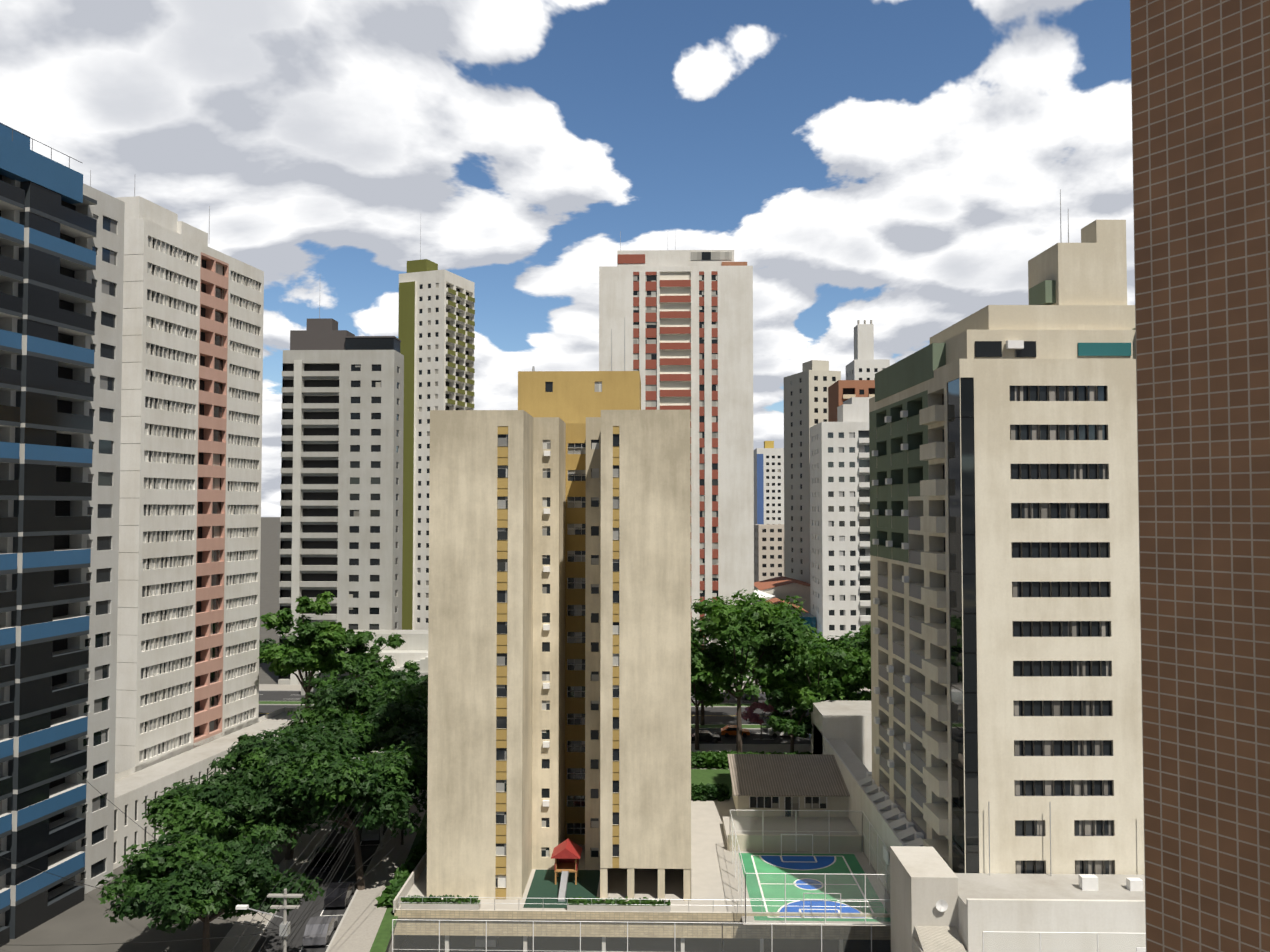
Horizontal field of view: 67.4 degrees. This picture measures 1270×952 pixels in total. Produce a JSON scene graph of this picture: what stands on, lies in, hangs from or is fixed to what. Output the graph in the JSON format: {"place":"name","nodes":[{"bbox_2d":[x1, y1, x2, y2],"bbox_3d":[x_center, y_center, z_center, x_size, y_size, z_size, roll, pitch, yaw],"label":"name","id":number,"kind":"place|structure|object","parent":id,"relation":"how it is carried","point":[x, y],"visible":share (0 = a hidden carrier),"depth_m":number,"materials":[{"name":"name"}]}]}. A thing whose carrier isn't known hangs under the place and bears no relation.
{"place":"outdoors","nodes":[
{"label":"outdoors","id":0,"kind":"place"},
{"bbox_2d":[90,170,316,869],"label":"apartment building","id":1,"kind":"structure","parent":0,"point":[187,676],"depth_m":108.29,"materials":[{"name":"paint"}]},
{"bbox_2d":[0,517,890,951],"bbox_3d":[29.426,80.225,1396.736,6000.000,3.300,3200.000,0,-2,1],"label":"ground","id":2,"kind":"structure","parent":0,"point":[84,925],"depth_m":80.10,"materials":[{"name":"concrete"}]},
{"bbox_2d":[0,122,124,946],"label":"apartment building","id":3,"kind":"structure","parent":2,"relation":"on","point":[61,268],"depth_m":79.40,"materials":[{"name":"concrete"}]},
{"bbox_2d":[95,820,324,951],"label":"tree","id":4,"kind":"object","parent":2,"relation":"on","point":[241,870],"visible":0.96,"depth_m":66.70,"materials":[{"name":"green plant"}]},
{"bbox_2d":[0,723,424,951],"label":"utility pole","id":5,"kind":"object","parent":2,"relation":"on","point":[284,928],"visible":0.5,"depth_m":60.35,"materials":[{"name":"concrete"}]},
{"bbox_2d":[142,769,291,849],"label":"tree","id":6,"kind":"object","parent":2,"relation":"on","point":[180,809],"visible":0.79,"depth_m":82.73,"materials":[{"name":"green plant"}]},
{"bbox_2d":[209,729,278,777],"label":"tree","id":7,"kind":"object","parent":2,"relation":"on","point":[214,764],"visible":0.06,"depth_m":100.45,"materials":[{"name":"green plant"}]},
{"bbox_2d":[257,591,349,710],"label":"tree","id":8,"kind":"object","parent":2,"relation":"on","point":[310,651],"visible":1,"depth_m":124.75,"materials":[{"name":"green plant"}]},
{"bbox_2d":[221,719,421,859],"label":"tree","id":9,"kind":"object","parent":2,"relation":"on","point":[236,757],"visible":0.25,"depth_m":91.90,"materials":[{"name":"green plant"}]},
{"bbox_2d":[240,729,427,889],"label":"tree","id":10,"kind":"object","parent":2,"relation":"on","point":[378,778],"visible":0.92,"depth_m":83.59,"materials":[{"name":"green plant"}]},
{"bbox_2d":[274,673,409,736],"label":"tree","id":11,"kind":"object","parent":2,"relation":"on","point":[344,692],"visible":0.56,"depth_m":114.10,"materials":[{"name":"green plant"}]},
{"bbox_2d":[278,309,427,694],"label":"apartment building","id":12,"kind":"structure","parent":2,"relation":"on","point":[341,487],"depth_m":182.41,"materials":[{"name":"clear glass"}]},
{"bbox_2d":[314,680,427,762],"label":"tree","id":13,"kind":"object","parent":2,"relation":"on","point":[412,713],"visible":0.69,"depth_m":103.42,"materials":[{"name":"green plant"}]},
{"bbox_2d":[338,654,419,714],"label":"tree","id":14,"kind":"object","parent":2,"relation":"on","point":[370,666],"visible":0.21,"depth_m":130.37,"materials":[{"name":"green plant"}]},
{"bbox_2d":[398,751,427,844],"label":"tree","id":15,"kind":"object","parent":2,"relation":"on","point":[402,839],"visible":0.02,"depth_m":95.21,"materials":[{"name":"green plant"}]},
{"bbox_2d":[398,227,474,629],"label":"apartment building","id":16,"kind":"structure","parent":2,"relation":"on","point":[436,325],"depth_m":223.72,"materials":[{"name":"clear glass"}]},
{"bbox_2d":[475,936,498,946],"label":"car","id":17,"kind":"object","parent":2,"relation":"on","point":[493,939],"depth_m":79.90,"materials":[{"name":"silver paint"}]},
{"bbox_2d":[375,679,811,907],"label":"garden hedge","id":18,"kind":"object","parent":2,"relation":"on","point":[710,784],"visible":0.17,"depth_m":108.37,"materials":[{"name":"green plant"}]},
{"bbox_2d":[392,919,890,951],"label":"fence","id":19,"kind":"object","parent":2,"relation":"on","point":[580,939],"visible":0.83,"depth_m":74.81,"materials":[{"name":"white metal"}]},
{"bbox_2d":[393,765,890,951],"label":"podium deck","id":20,"kind":"structure","parent":2,"relation":"on","point":[714,897],"depth_m":78.59,"materials":[{"name":"concrete"}]},
{"bbox_2d":[427,318,690,900],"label":"building","id":21,"kind":"structure","parent":20,"relation":"on","point":[559,669],"depth_m":82.23,"materials":[{"name":"beige concrete"}]},
{"bbox_2d":[551,838,581,901],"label":"playhouse","id":22,"kind":"object","parent":20,"relation":"on","point":[566,854],"visible":1,"depth_m":84.53,"materials":[{"name":"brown wood"}]},
{"bbox_2d":[732,788,847,816],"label":"clubhouse","id":23,"kind":"structure","parent":20,"relation":"on","point":[744,804],"depth_m":100.25,"materials":[{"name":"paint"}]},
{"bbox_2d":[727,754,849,795],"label":"roof","id":24,"kind":"structure","parent":23,"relation":"on","point":[785,774],"depth_m":103.49,"materials":[{"name":"tile"}]},
{"bbox_2d":[764,686,820,752],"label":"tree","id":25,"kind":"object","parent":20,"relation":"on","point":[792,724],"visible":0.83,"depth_m":124.62,"materials":[{"name":"green plant"}]},
{"bbox_2d":[723,816,890,925],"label":"sports court","id":26,"kind":"object","parent":20,"relation":"on","point":[834,862],"visible":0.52,"depth_m":88.00,"materials":[{"name":"paint"}]},
{"bbox_2d":[730,810,889,924],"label":"court fence","id":27,"kind":"object","parent":26,"relation":"on","point":[829,838],"visible":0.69,"depth_m":81.59,"materials":[{"name":"white metal"}]},
{"bbox_2d":[599,231,753,682],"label":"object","id":28,"kind":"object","parent":2,"relation":"on","point":[687,315],"visible":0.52,"depth_m":185.43,"materials":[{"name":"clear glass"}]},
{"bbox_2d":[691,648,744,749],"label":"tree","id":29,"kind":"object","parent":2,"relation":"on","point":[700,693],"visible":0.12,"depth_m":132.53,"materials":[{"name":"green plant"}]},
{"bbox_2d":[691,589,836,752],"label":"tree","id":30,"kind":"object","parent":2,"relation":"on","point":[762,626],"visible":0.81,"depth_m":125.45,"materials":[{"name":"green plant"}]},
{"bbox_2d":[754,524,784,581],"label":"beige building","id":31,"kind":"structure","parent":2,"relation":"on","point":[768,551],"depth_m":327.58,"materials":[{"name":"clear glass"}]},
{"bbox_2d":[753,625,870,713],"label":"tree","id":32,"kind":"object","parent":2,"relation":"on","point":[831,688],"visible":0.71,"depth_m":127.89,"materials":[{"name":"green plant"}]},
{"bbox_2d":[784,360,840,583],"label":"apartment building","id":33,"kind":"structure","parent":2,"relation":"on","point":[805,399],"depth_m":259.47,"materials":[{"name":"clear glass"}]},
{"bbox_2d":[810,404,870,639],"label":"white building","id":34,"kind":"structure","parent":2,"relation":"on","point":[840,592],"depth_m":187.04,"materials":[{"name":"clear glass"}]},
{"bbox_2d":[843,397,871,421],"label":"apartment building","id":35,"kind":"structure","parent":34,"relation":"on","point":[858,400],"depth_m":212.47,"materials":[{"name":"paint"}]},
{"bbox_2d":[826,622,870,700],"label":"tree","id":36,"kind":"object","parent":2,"relation":"on","point":[850,675],"visible":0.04,"depth_m":130.19,"materials":[{"name":"green plant"}]},
{"bbox_2d":[828,380,874,421],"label":"brown brick building","id":37,"kind":"structure","parent":2,"relation":"on","point":[840,392],"depth_m":230.66,"materials":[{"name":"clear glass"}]},
{"bbox_2d":[811,700,923,892],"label":"building podium","id":38,"kind":"object","parent":2,"relation":"on","point":[841,730],"visible":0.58,"depth_m":100.79,"materials":[{"name":"white paint"}]},
{"bbox_2d":[1130,0,1269,951],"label":"tile wall","id":39,"kind":"structure","parent":2,"relation":"on","point":[1200,81],"depth_m":13.89,"materials":[{"name":"brown tile"}]},
{"bbox_2d":[214,684,869,951],"bbox_3d":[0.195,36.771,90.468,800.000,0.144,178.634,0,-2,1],"label":"roads","id":40,"kind":"structure","parent":0,"point":[364,923],"depth_m":90.00,"materials":[{"name":"grey asphalt"}]},
{"bbox_2d":[259,638,281,669],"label":"tree","id":41,"kind":"object","parent":40,"relation":"on","point":[270,641],"visible":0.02,"depth_m":148.67,"materials":[{"name":"green plant"}]},
{"bbox_2d":[303,916,337,945],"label":"car","id":42,"kind":"object","parent":40,"relation":"on","point":[319,930],"visible":1,"depth_m":73.77,"materials":[{"name":"grey paint"}]},
{"bbox_2d":[310,847,339,872],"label":"car","id":43,"kind":"object","parent":40,"relation":"on","point":[325,857],"visible":0.81,"depth_m":88.96,"materials":[{"name":"black paint"}]},
{"bbox_2d":[324,882,354,907],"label":"car","id":44,"kind":"object","parent":40,"relation":"on","point":[342,900],"visible":0.92,"depth_m":80.69,"materials":[{"name":"black paint"}]},
{"bbox_2d":[327,628,405,681],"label":"tree","id":45,"kind":"object","parent":40,"relation":"on","point":[355,645],"visible":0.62,"depth_m":164.50,"materials":[{"name":"green plant"}]},
{"bbox_2d":[361,822,385,840],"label":"car","id":46,"kind":"object","parent":40,"relation":"on","point":[374,834],"visible":0.58,"depth_m":96.08,"materials":[{"name":"black paint"}]},
{"bbox_2d":[366,668,427,732],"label":"tree","id":47,"kind":"object","parent":40,"relation":"on","point":[411,677],"visible":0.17,"depth_m":121.52,"materials":[{"name":"green plant"}]},
{"bbox_2d":[691,730,720,742],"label":"car","id":48,"kind":"object","parent":40,"relation":"on","point":[705,735],"visible":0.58,"depth_m":136.62,"materials":[{"name":"black paint"}]},
{"bbox_2d":[691,639,756,724],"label":"tree","id":49,"kind":"object","parent":40,"relation":"on","point":[751,663],"visible":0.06,"depth_m":147.11,"materials":[{"name":"green plant"}]},
{"bbox_2d":[721,725,749,736],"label":"car","id":50,"kind":"object","parent":40,"relation":"on","point":[727,730],"visible":0.9,"depth_m":140.03,"materials":[{"name":"orange paint"}]},
{"bbox_2d":[730,639,757,702],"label":"tree","id":51,"kind":"object","parent":40,"relation":"on","point":[738,645],"visible":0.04,"depth_m":163.21,"materials":[{"name":"green plant"}]},
{"bbox_2d":[742,688,765,699],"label":"car","id":52,"kind":"object","parent":40,"relation":"on","point":[762,696],"visible":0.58,"depth_m":167.05,"materials":[{"name":"grey paint"}]},
{"bbox_2d":[736,701,777,740],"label":"tree","id":53,"kind":"object","parent":40,"relation":"on","point":[751,715],"visible":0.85,"depth_m":137.75,"materials":[{"name":"purple plant"}]},
{"bbox_2d":[768,728,796,737],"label":"car","id":54,"kind":"object","parent":40,"relation":"on","point":[772,733],"visible":0.46,"depth_m":139.86,"materials":[{"name":"white paint"}]},
{"bbox_2d":[798,635,865,691],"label":"tree","id":55,"kind":"object","parent":40,"relation":"on","point":[827,640],"depth_m":142.57,"materials":[{"name":"green plant"}]},
{"bbox_2d":[0,0,1134,516],"label":"sky","id":56,"kind":"structure","parent":0,"point":[901,166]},
{"bbox_2d":[754,441,783,523],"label":"apartment building","id":57,"kind":"structure","parent":0,"point":[768,483],"depth_m":417.83,"materials":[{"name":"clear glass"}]},
{"bbox_2d":[754,576,864,687],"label":"building","id":58,"kind":"structure","parent":0,"point":[775,589],"depth_m":237.28,"materials":[{"name":"tile"}]},
{"bbox_2d":[846,320,889,379],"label":"apartment building","id":59,"kind":"structure","parent":0,"point":[864,364],"depth_m":300.74,"materials":[{"name":"white concrete"}]},
{"bbox_2d":[869,189,1145,951],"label":"building","id":60,"kind":"structure","parent":0,"point":[1007,746],"depth_m":70.44,"materials":[{"name":"beige concrete"}]},
{"bbox_2d":[913,900,966,951],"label":"concrete block awning","id":61,"kind":"object","parent":60,"relation":"attached to","point":[939,938],"visible":1,"depth_m":64.48,"materials":[{"name":"white metal"}]},
{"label":"lot","id":62,"kind":"structure","parent":0,"visible":0},
{"bbox_2d":[983,931,1145,951],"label":"fence","id":63,"kind":"object","parent":62,"relation":"on","point":[1060,939],"visible":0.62,"depth_m":61.56,"materials":[{"name":"white metal"}]},
{"bbox_2d":[1136,947,1145,951],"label":"air conditioner unit","id":64,"kind":"object","parent":62,"relation":"on","point":[1140,949],"visible":0.46,"depth_m":60.43,"materials":[{"name":"white metal"}]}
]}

